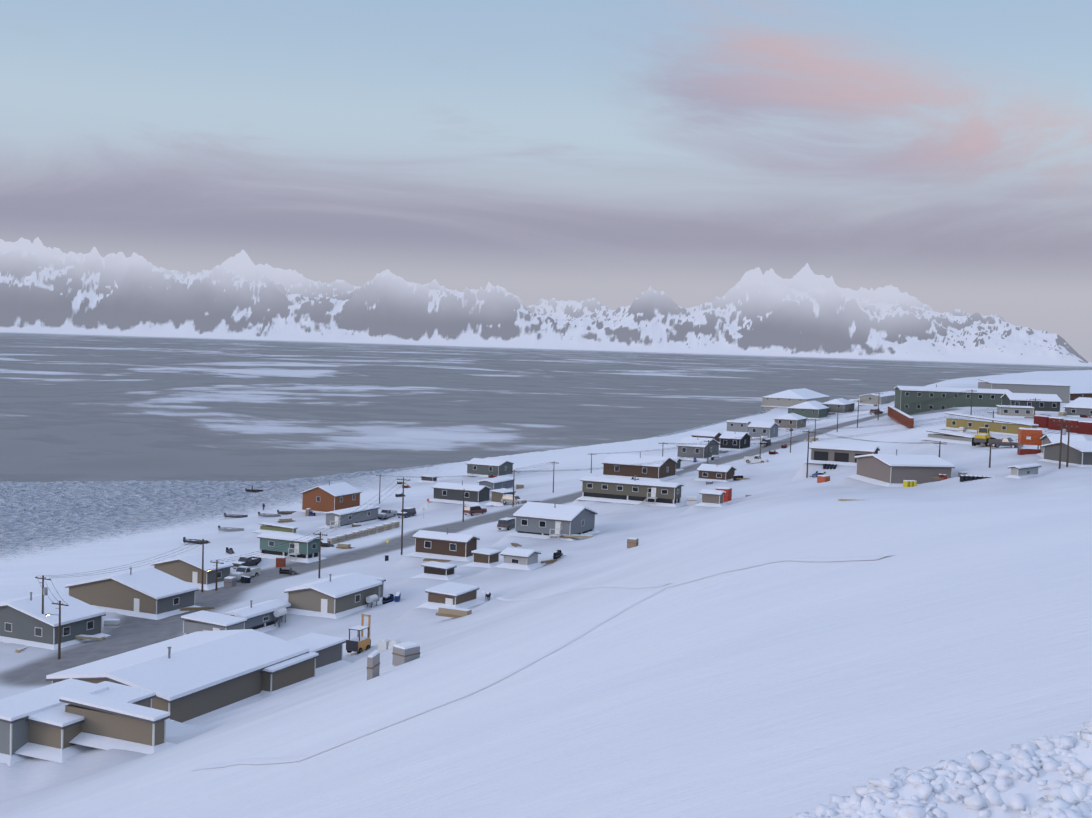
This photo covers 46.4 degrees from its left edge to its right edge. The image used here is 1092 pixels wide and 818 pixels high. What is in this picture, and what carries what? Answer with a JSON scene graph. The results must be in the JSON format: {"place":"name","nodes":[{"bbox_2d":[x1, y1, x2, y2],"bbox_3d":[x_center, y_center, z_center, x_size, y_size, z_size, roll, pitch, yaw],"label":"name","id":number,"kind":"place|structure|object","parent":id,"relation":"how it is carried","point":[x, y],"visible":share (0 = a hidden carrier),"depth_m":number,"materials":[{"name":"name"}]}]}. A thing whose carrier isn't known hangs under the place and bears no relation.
{"place":"outdoors","nodes":[
{"label":"outdoors","id":0,"kind":"place"},
{"bbox_2d":[0,370,1091,817],"bbox_3d":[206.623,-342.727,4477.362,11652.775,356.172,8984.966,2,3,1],"label":"snowy terrain","id":1,"kind":"structure","parent":0,"point":[958,626],"depth_m":33.74,"materials":[{"name":"snow"}]},
{"bbox_2d":[35,575,49,613],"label":"utility pole","id":2,"kind":"object","parent":1,"relation":"on","point":[45,589],"visible":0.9,"depth_m":149.69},
{"bbox_2d":[0,678,108,768],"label":"building","id":3,"kind":"structure","parent":1,"relation":"on","point":[16,710],"depth_m":81.42,"materials":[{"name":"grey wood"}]},
{"bbox_2d":[0,591,109,649],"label":"house","id":4,"kind":"structure","parent":1,"relation":"on","point":[25,621],"depth_m":150.87,"materials":[{"name":"grey wood"}]},
{"bbox_2d":[75,634,105,639],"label":"lumber","id":5,"kind":"object","parent":1,"relation":"on","point":[90,637],"visible":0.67,"depth_m":151.18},
{"bbox_2d":[14,681,174,762],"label":"annex","id":6,"kind":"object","parent":1,"relation":"on","point":[53,732],"depth_m":80.31,"materials":[{"name":"brown wood"}]},
{"bbox_2d":[104,619,119,628],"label":"storage tank","id":7,"kind":"object","parent":1,"relation":"on","point":[111,623],"visible":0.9,"depth_m":158.46,"materials":[{"name":"metal"}]},
{"bbox_2d":[59,691,176,753],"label":"annex","id":8,"kind":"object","parent":1,"relation":"on","point":[108,723],"depth_m":79.76,"materials":[{"name":"brown wood"}]},
{"bbox_2d":[65,567,200,619],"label":"house","id":9,"kind":"structure","parent":1,"relation":"on","point":[152,593],"depth_m":166.92,"materials":[{"name":"brown wood"}]},
{"bbox_2d":[46,629,308,724],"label":"building","id":10,"kind":"structure","parent":1,"relation":"on","point":[195,678],"depth_m":100.64,"materials":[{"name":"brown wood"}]},
{"bbox_2d":[260,651,318,697],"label":"annex","id":11,"kind":"object","parent":10,"relation":"attached to","point":[288,674],"visible":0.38,"depth_m":105.92,"materials":[{"name":"brown wood"}]},
{"bbox_2d":[183,537,207,543],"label":"boat","id":12,"kind":"object","parent":1,"relation":"on","point":[189,540],"visible":0.79,"depth_m":251.40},
{"bbox_2d":[151,552,240,589],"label":"house","id":13,"kind":"structure","parent":1,"relation":"on","point":[187,569],"depth_m":189.42,"materials":[{"name":"brown wood"}]},
{"bbox_2d":[180,606,214,610],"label":"sled","id":14,"kind":"object","parent":1,"relation":"on","point":[194,608],"visible":1,"depth_m":166.05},
{"bbox_2d":[197,539,209,591],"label":"utility pole","id":15,"kind":"object","parent":1,"relation":"on","point":[203,541],"visible":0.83,"depth_m":183.51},
{"bbox_2d":[224,576,235,587],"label":"crate","id":16,"kind":"object","parent":1,"relation":"on","point":[229,581],"visible":0.96,"depth_m":185.75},
{"bbox_2d":[218,526,243,530],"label":"boat","id":17,"kind":"object","parent":1,"relation":"on","point":[229,529],"visible":0.96,"depth_m":270.55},
{"bbox_2d":[224,513,247,517],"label":"boat","id":18,"kind":"object","parent":1,"relation":"on","point":[233,516],"visible":0.85,"depth_m":307.39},
{"bbox_2d":[228,566,260,580],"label":"white pickup","id":19,"kind":"object","parent":1,"relation":"on","point":[247,571],"visible":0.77,"depth_m":193.36,"materials":[{"name":"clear metal"}]},
{"bbox_2d":[231,556,260,568],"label":"dark pickup","id":20,"kind":"object","parent":1,"relation":"on","point":[248,561],"visible":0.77,"depth_m":205.69,"materials":[{"name":"black metal"}]},
{"bbox_2d":[221,599,290,632],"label":"house","id":21,"kind":"structure","parent":1,"relation":"on","point":[264,616],"depth_m":147.89,"materials":[{"name":"grey wood"}]},
{"bbox_2d":[181,610,246,634],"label":"house porch","id":22,"kind":"object","parent":21,"relation":"attached to","point":[202,620],"visible":0.35,"depth_m":141.58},
{"bbox_2d":[258,512,280,516],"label":"boat","id":23,"kind":"object","parent":1,"relation":"on","point":[269,515],"visible":0.85,"depth_m":301.23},
{"bbox_2d":[254,522,298,534],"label":"green shed","id":24,"kind":"structure","parent":1,"relation":"on","point":[274,527],"depth_m":256.89,"materials":[{"name":"clear wood"}]},
{"bbox_2d":[276,556,285,567],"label":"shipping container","id":25,"kind":"object","parent":1,"relation":"on","point":[280,561],"visible":0.92,"depth_m":203.56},
{"bbox_2d":[251,532,325,562],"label":"teal house","id":26,"kind":"structure","parent":1,"relation":"on","point":[305,551],"depth_m":208.82,"materials":[{"name":"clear wood"}]},
{"bbox_2d":[279,568,299,574],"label":"snowmobile","id":27,"kind":"object","parent":1,"relation":"on","point":[290,571],"visible":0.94,"depth_m":191.82,"materials":[{"name":"black metal"}]},
{"bbox_2d":[288,633,351,676],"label":"annex","id":28,"kind":"object","parent":1,"relation":"on","point":[328,649],"visible":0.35,"depth_m":113.55,"materials":[{"name":"brown wood"}]},
{"bbox_2d":[313,532,327,577],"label":"utility pole","id":29,"kind":"object","parent":1,"relation":"on","point":[320,534],"visible":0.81,"depth_m":183.08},
{"bbox_2d":[299,481,361,512],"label":"orange house","id":30,"kind":"structure","parent":1,"relation":"on","point":[329,497],"depth_m":299.18,"materials":[{"name":"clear wood"}]},
{"bbox_2d":[327,536,337,543],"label":"crate","id":31,"kind":"object","parent":1,"relation":"on","point":[333,539],"visible":0.85,"depth_m":229.69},
{"bbox_2d":[284,572,382,618],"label":"house","id":32,"kind":"structure","parent":1,"relation":"on","point":[336,597],"depth_m":152.19,"materials":[{"name":"brown wood"}]},
{"bbox_2d":[336,543,354,548],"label":"road sled","id":33,"kind":"object","parent":1,"relation":"on","point":[343,545],"visible":1,"depth_m":219.31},
{"bbox_2d":[318,504,381,528],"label":"house","id":34,"kind":"structure","parent":1,"relation":"on","point":[369,516],"depth_m":265.54,"materials":[{"name":"grey wood"}]},
{"bbox_2d":[346,614,372,653],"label":"forklift","id":35,"kind":"object","parent":1,"relation":"on","point":[358,644],"visible":0.88,"depth_m":118.96},
{"bbox_2d":[367,650,379,679],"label":"pallet stack","id":36,"kind":"object","parent":1,"relation":"on","point":[373,663],"visible":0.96,"depth_m":67.61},
{"bbox_2d":[366,575,385,600],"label":"grey shed","id":37,"kind":"structure","parent":1,"relation":"on","point":[381,590],"depth_m":160.59,"materials":[{"name":"clear wood"}]},
{"bbox_2d":[377,509,396,518],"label":"pickup","id":38,"kind":"object","parent":1,"relation":"on","point":[385,513],"visible":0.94,"depth_m":276.04,"materials":[{"name":"grey metal"}]},
{"bbox_2d":[382,594,394,603],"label":"snowmobile","id":39,"kind":"object","parent":1,"relation":"on","point":[390,598],"visible":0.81,"depth_m":156.38,"materials":[{"name":"blue plastic"}]},
{"bbox_2d":[377,639,400,650],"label":"bulk bags","id":40,"kind":"object","parent":1,"relation":"on","point":[384,644],"visible":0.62,"depth_m":113.17,"materials":[{"name":"fabric"}]},
{"bbox_2d":[397,477,409,554],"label":"utility pole","id":41,"kind":"object","parent":1,"relation":"on","point":[402,515],"visible":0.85,"depth_m":199.64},
{"bbox_2d":[392,641,419,665],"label":"pallet stack","id":42,"kind":"object","parent":1,"relation":"on","point":[404,652],"visible":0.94,"depth_m":73.12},
{"bbox_2d":[397,507,415,517],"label":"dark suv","id":43,"kind":"object","parent":1,"relation":"on","point":[408,511],"visible":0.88,"depth_m":271.75,"materials":[{"name":"grey metal"}]},
{"bbox_2d":[417,475,438,482],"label":"shed","id":44,"kind":"structure","parent":1,"relation":"on","point":[429,480],"depth_m":389.34,"materials":[{"name":"grey wood"}]},
{"bbox_2d":[411,561,460,579],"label":"dark shed","id":45,"kind":"structure","parent":1,"relation":"on","point":[437,570],"depth_m":169.66,"materials":[{"name":"brown wood"}]},
{"bbox_2d":[404,528,479,561],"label":"brown house","id":46,"kind":"structure","parent":1,"relation":"on","point":[443,545],"depth_m":186.79,"materials":[{"name":"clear wood"}]},
{"bbox_2d":[416,582,484,609],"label":"shed","id":47,"kind":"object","parent":1,"relation":"on","point":[455,595],"visible":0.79,"depth_m":139.96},
{"bbox_2d":[436,606,471,617],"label":"stack","id":48,"kind":"object","parent":1,"relation":"on","point":[451,612],"visible":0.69,"depth_m":128.21,"materials":[{"name":"wood"}]},
{"bbox_2d":[429,481,491,504],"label":"house","id":49,"kind":"structure","parent":1,"relation":"on","point":[444,492],"depth_m":287.62,"materials":[{"name":"grey wood"}]},
{"bbox_2d":[462,505,486,515],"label":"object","id":50,"kind":"object","parent":1,"relation":"on","point":[472,510],"visible":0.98,"depth_m":255.68,"materials":[{"name":"red metal"}]},
{"bbox_2d":[461,548,502,567],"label":"shed","id":51,"kind":"structure","parent":1,"relation":"on","point":[486,557],"depth_m":175.93,"materials":[{"name":"clear wood"}]},
{"bbox_2d":[464,458,515,476],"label":"house","id":52,"kind":"structure","parent":1,"relation":"on","point":[478,466],"depth_m":385.78,"materials":[{"name":"grey wood"}]},
{"bbox_2d":[477,476,515,492],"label":"house","id":53,"kind":"structure","parent":1,"relation":"on","point":[500,482],"depth_m":324.87,"materials":[{"name":"grey wood"}]},
{"bbox_2d":[485,489,515,505],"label":"shed","id":54,"kind":"structure","parent":1,"relation":"on","point":[497,495],"depth_m":272.79,"materials":[{"name":"brown wood"}]},
{"bbox_2d":[497,517,514,529],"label":"van","id":55,"kind":"object","parent":1,"relation":"on","point":[507,523],"visible":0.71,"depth_m":218.08,"materials":[{"name":"grey metal"}]},
{"bbox_2d":[501,494,526,503],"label":"van","id":56,"kind":"object","parent":1,"relation":"on","point":[506,498],"visible":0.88,"depth_m":269.76,"materials":[{"name":"white metal"}]},
{"bbox_2d":[495,547,544,569],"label":"white shed","id":57,"kind":"structure","parent":1,"relation":"on","point":[520,559],"depth_m":168.95,"materials":[{"name":"clear wood"}]},
{"bbox_2d":[191,554,894,770],"bbox_3d":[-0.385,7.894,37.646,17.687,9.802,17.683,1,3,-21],"label":"trail","id":58,"kind":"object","parent":1,"relation":"on","point":[270,760],"depth_m":35.36,"materials":[{"name":"snow"}]},
{"bbox_2d":[507,500,599,540],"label":"house","id":59,"kind":"structure","parent":1,"relation":"on","point":[538,520],"depth_m":197.01,"materials":[{"name":"grey wood"}]},
{"bbox_2d":[36,390,1076,659],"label":"power line","id":60,"kind":"object","parent":1,"relation":"on","point":[60,604],"visible":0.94,"depth_m":244.49,"materials":[{"name":"metal"}]},
{"bbox_2d":[562,534,592,537],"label":"lumber","id":61,"kind":"object","parent":1,"relation":"on","point":[579,536],"visible":0.81,"depth_m":193.91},
{"bbox_2d":[576,476,685,506],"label":"house","id":62,"kind":"structure","parent":1,"relation":"on","point":[632,491],"depth_m":228.24,"materials":[{"name":"green wood"}]},
{"bbox_2d":[627,537,638,547],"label":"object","id":63,"kind":"object","parent":1,"relation":"on","point":[632,542],"visible":0.94,"depth_m":163.23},
{"bbox_2d":[598,452,678,481],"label":"brown house","id":64,"kind":"structure","parent":1,"relation":"on","point":[660,471],"depth_m":286.77,"materials":[{"name":"clear wood"}]},
{"bbox_2d":[686,496,696,504],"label":"storage tank","id":65,"kind":"object","parent":1,"relation":"on","point":[691,500],"visible":0.92,"depth_m":224.86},
{"bbox_2d":[675,437,720,460],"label":"house","id":66,"kind":"structure","parent":1,"relation":"on","point":[690,450],"depth_m":337.34,"materials":[{"name":"grey wood"}]},
{"bbox_2d":[691,431,721,440],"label":"house","id":67,"kind":"structure","parent":1,"relation":"on","point":[709,434],"depth_m":434.47,"materials":[{"name":"grey wood"}]},
{"bbox_2d":[694,489,727,506],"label":"tan shed","id":68,"kind":"object","parent":1,"relation":"on","point":[712,498],"visible":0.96,"depth_m":208.80,"materials":[{"name":"beige wood"}]},
{"bbox_2d":[694,461,736,481],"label":"brown house","id":69,"kind":"structure","parent":1,"relation":"on","point":[719,473],"depth_m":261.47,"materials":[{"name":"clear wood"}]},
{"bbox_2d":[716,487,731,501],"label":"shipping container","id":70,"kind":"object","parent":1,"relation":"on","point":[728,495],"visible":0.62,"depth_m":216.79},
{"bbox_2d":[719,429,751,450],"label":"house","id":71,"kind":"structure","parent":1,"relation":"on","point":[725,435],"depth_m":354.32,"materials":[{"name":"black wood"}]},
{"bbox_2d":[726,420,750,432],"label":"house","id":72,"kind":"structure","parent":1,"relation":"on","point":[738,426],"depth_m":537.60,"materials":[{"name":"grey wood"}]},
{"bbox_2d":[743,455,768,462],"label":"white truck","id":73,"kind":"object","parent":1,"relation":"on","point":[755,458],"visible":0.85,"depth_m":296.92,"materials":[{"name":"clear metal"}]},
{"bbox_2d":[748,421,779,438],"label":"house","id":74,"kind":"structure","parent":1,"relation":"on","point":[758,427],"depth_m":388.77,"materials":[{"name":"grey wood"}]},
{"bbox_2d":[773,413,807,429],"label":"house","id":75,"kind":"structure","parent":1,"relation":"on","point":[792,420],"depth_m":422.64,"materials":[{"name":"grey wood"}]},
{"bbox_2d":[762,388,829,410],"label":"building","id":76,"kind":"structure","parent":1,"relation":"on","point":[788,398],"depth_m":1001.75,"materials":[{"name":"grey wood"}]},
{"bbox_2d":[787,400,828,418],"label":"house","id":77,"kind":"structure","parent":1,"relation":"on","point":[814,409],"depth_m":649.21,"materials":[{"name":"green wood"}]},
{"bbox_2d":[802,430,814,477],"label":"utility pole","id":78,"kind":"object","parent":1,"relation":"on","point":[809,439],"visible":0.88,"depth_m":235.80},
{"bbox_2d":[817,475,829,482],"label":"crate","id":79,"kind":"object","parent":1,"relation":"on","point":[822,478],"visible":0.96,"depth_m":220.61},
{"bbox_2d":[823,463,836,469],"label":"fuel drums","id":80,"kind":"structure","parent":1,"relation":"on","point":[827,465],"depth_m":235.89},
{"bbox_2d":[821,398,854,413],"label":"house","id":81,"kind":"structure","parent":1,"relation":"on","point":[833,405],"depth_m":667.50,"materials":[{"name":"grey wood"}]},
{"bbox_2d":[804,442,879,465],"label":"garage","id":82,"kind":"structure","parent":1,"relation":"on","point":[835,453],"depth_m":237.36,"materials":[{"name":"grey wood"}]},
{"bbox_2d":[857,391,894,405],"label":"house","id":83,"kind":"structure","parent":1,"relation":"on","point":[883,398],"depth_m":672.43,"materials":[{"name":"grey wood"}]},
{"bbox_2d":[847,450,954,486],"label":"workshop","id":84,"kind":"structure","parent":1,"relation":"on","point":[891,470],"depth_m":195.30,"materials":[{"name":"grey wood"}]},
{"bbox_2d":[888,405,913,428],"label":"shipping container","id":85,"kind":"object","parent":1,"relation":"on","point":[899,416],"visible":0.92,"depth_m":340.28,"materials":[{"name":"metal"}]},
{"bbox_2d":[903,480,916,486],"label":"yellow drums","id":86,"kind":"object","parent":1,"relation":"on","point":[909,483],"visible":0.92,"depth_m":188.26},
{"bbox_2d":[790,719,1091,817],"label":"snow clods","id":87,"kind":"object","parent":1,"relation":"on","point":[1071,797],"depth_m":7.83,"materials":[{"name":"snow"}]},
{"bbox_2d":[919,430,974,443],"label":"building","id":88,"kind":"structure","parent":1,"relation":"on","point":[952,437],"depth_m":246.86,"materials":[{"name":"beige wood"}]},
{"bbox_2d":[894,384,1011,414],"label":"long building","id":89,"kind":"structure","parent":1,"relation":"on","point":[907,396],"depth_m":390.76,"materials":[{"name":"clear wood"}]},
{"bbox_2d":[960,475,994,481],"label":"fuel drums","id":90,"kind":"object","parent":1,"relation":"on","point":[963,478],"visible":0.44,"depth_m":183.61,"materials":[{"name":"metal"}]},
{"bbox_2d":[972,427,995,445],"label":"yellow loader","id":91,"kind":"object","parent":1,"relation":"on","point":[982,436],"visible":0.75,"depth_m":231.60,"materials":[{"name":"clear metal"}]},
{"bbox_2d":[939,412,1038,435],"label":"building","id":92,"kind":"structure","parent":1,"relation":"on","point":[1005,428],"depth_m":255.24,"materials":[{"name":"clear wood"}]},
{"bbox_2d":[988,437,1022,447],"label":"pickup","id":93,"kind":"object","parent":1,"relation":"on","point":[1005,440],"visible":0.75,"depth_m":223.62,"materials":[{"name":"grey metal"}]},
{"bbox_2d":[994,405,1033,417],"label":"building","id":94,"kind":"structure","parent":1,"relation":"on","point":[1009,411],"depth_m":319.72,"materials":[{"name":"grey metal"}]},
{"bbox_2d":[978,379,1070,403],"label":"grey hall","id":95,"kind":"structure","parent":1,"relation":"on","point":[1061,391],"depth_m":435.48,"materials":[{"name":"clear metal"}]},
{"bbox_2d":[1006,463,1042,478],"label":"cabin","id":96,"kind":"object","parent":1,"relation":"on","point":[1024,471],"visible":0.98,"depth_m":179.87,"materials":[{"name":"white wood"}]},
{"bbox_2d":[1000,393,1061,412],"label":"school wing","id":97,"kind":"structure","parent":1,"relation":"on","point":[1048,403],"depth_m":355.67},
{"bbox_2d":[1017,428,1047,454],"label":"shipping container","id":98,"kind":"object","parent":1,"relation":"on","point":[1024,433],"visible":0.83,"depth_m":208.51,"materials":[{"name":"metal"}]},
{"bbox_2d":[1034,415,1054,427],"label":"red container","id":99,"kind":"object","parent":1,"relation":"on","point":[1042,421],"visible":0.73,"depth_m":273.34,"materials":[{"name":"metal"}]},
{"bbox_2d":[1048,417,1070,430],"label":"red container","id":100,"kind":"object","parent":1,"relation":"on","point":[1052,425],"visible":0.65,"depth_m":266.60,"materials":[{"name":"metal"}]},
{"bbox_2d":[1036,434,1086,456],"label":"snowy roof","id":101,"kind":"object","parent":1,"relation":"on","point":[1052,438],"visible":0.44,"depth_m":200.90,"materials":[{"name":"snow"}]},
{"bbox_2d":[1053,419,1070,468],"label":"utility pole","id":102,"kind":"object","parent":1,"relation":"on","point":[1063,431],"visible":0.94,"depth_m":183.82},
{"bbox_2d":[1038,441,1091,466],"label":"house","id":103,"kind":"structure","parent":1,"relation":"on","point":[1080,453],"depth_m":187.65,"materials":[{"name":"grey wood"}]},
{"bbox_2d":[1060,424,1077,466],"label":"utility pole","id":104,"kind":"object","parent":1,"relation":"on","point":[1068,430],"visible":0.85,"depth_m":183.91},
{"bbox_2d":[1063,419,1085,432],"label":"red container","id":105,"kind":"object","parent":1,"relation":"on","point":[1074,423],"visible":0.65,"depth_m":259.24,"materials":[{"name":"metal"}]},
{"bbox_2d":[1063,397,1091,416],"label":"house","id":106,"kind":"structure","parent":1,"relation":"on","point":[1077,407],"depth_m":335.27,"materials":[{"name":"grey wood"}]},
{"bbox_2d":[1069,389,1091,401],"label":"house","id":107,"kind":"structure","parent":1,"relation":"on","point":[1075,394],"depth_m":469.33,"materials":[{"name":"clear wood"}]},
{"bbox_2d":[1077,421,1091,434],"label":"red container","id":108,"kind":"object","parent":1,"relation":"on","point":[1084,427],"visible":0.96,"depth_m":253.19,"materials":[{"name":"metal"}]},
{"bbox_2d":[0,332,1091,481],"bbox_3d":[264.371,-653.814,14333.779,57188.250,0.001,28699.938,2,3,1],"label":"sea","id":109,"kind":"structure","parent":0,"point":[84,407],"depth_m":1088.83,"materials":[{"name":"liquid"}]},
{"bbox_2d":[0,237,1091,365],"bbox_3d":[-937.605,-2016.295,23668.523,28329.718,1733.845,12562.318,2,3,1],"label":"mountains","id":110,"kind":"structure","parent":0,"point":[805,311],"depth_m":21128.66,"materials":[{"name":"snow"}]},
{"bbox_2d":[0,0,1091,361],"label":"sky","id":111,"kind":"structure","parent":0,"point":[938,152],"materials":[{"name":"blue"}]},
{"bbox_2d":[481,582,672,600],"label":"snow drift","id":112,"kind":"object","parent":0,"point":[627,586],"depth_m":79.18,"materials":[{"name":"snow"}]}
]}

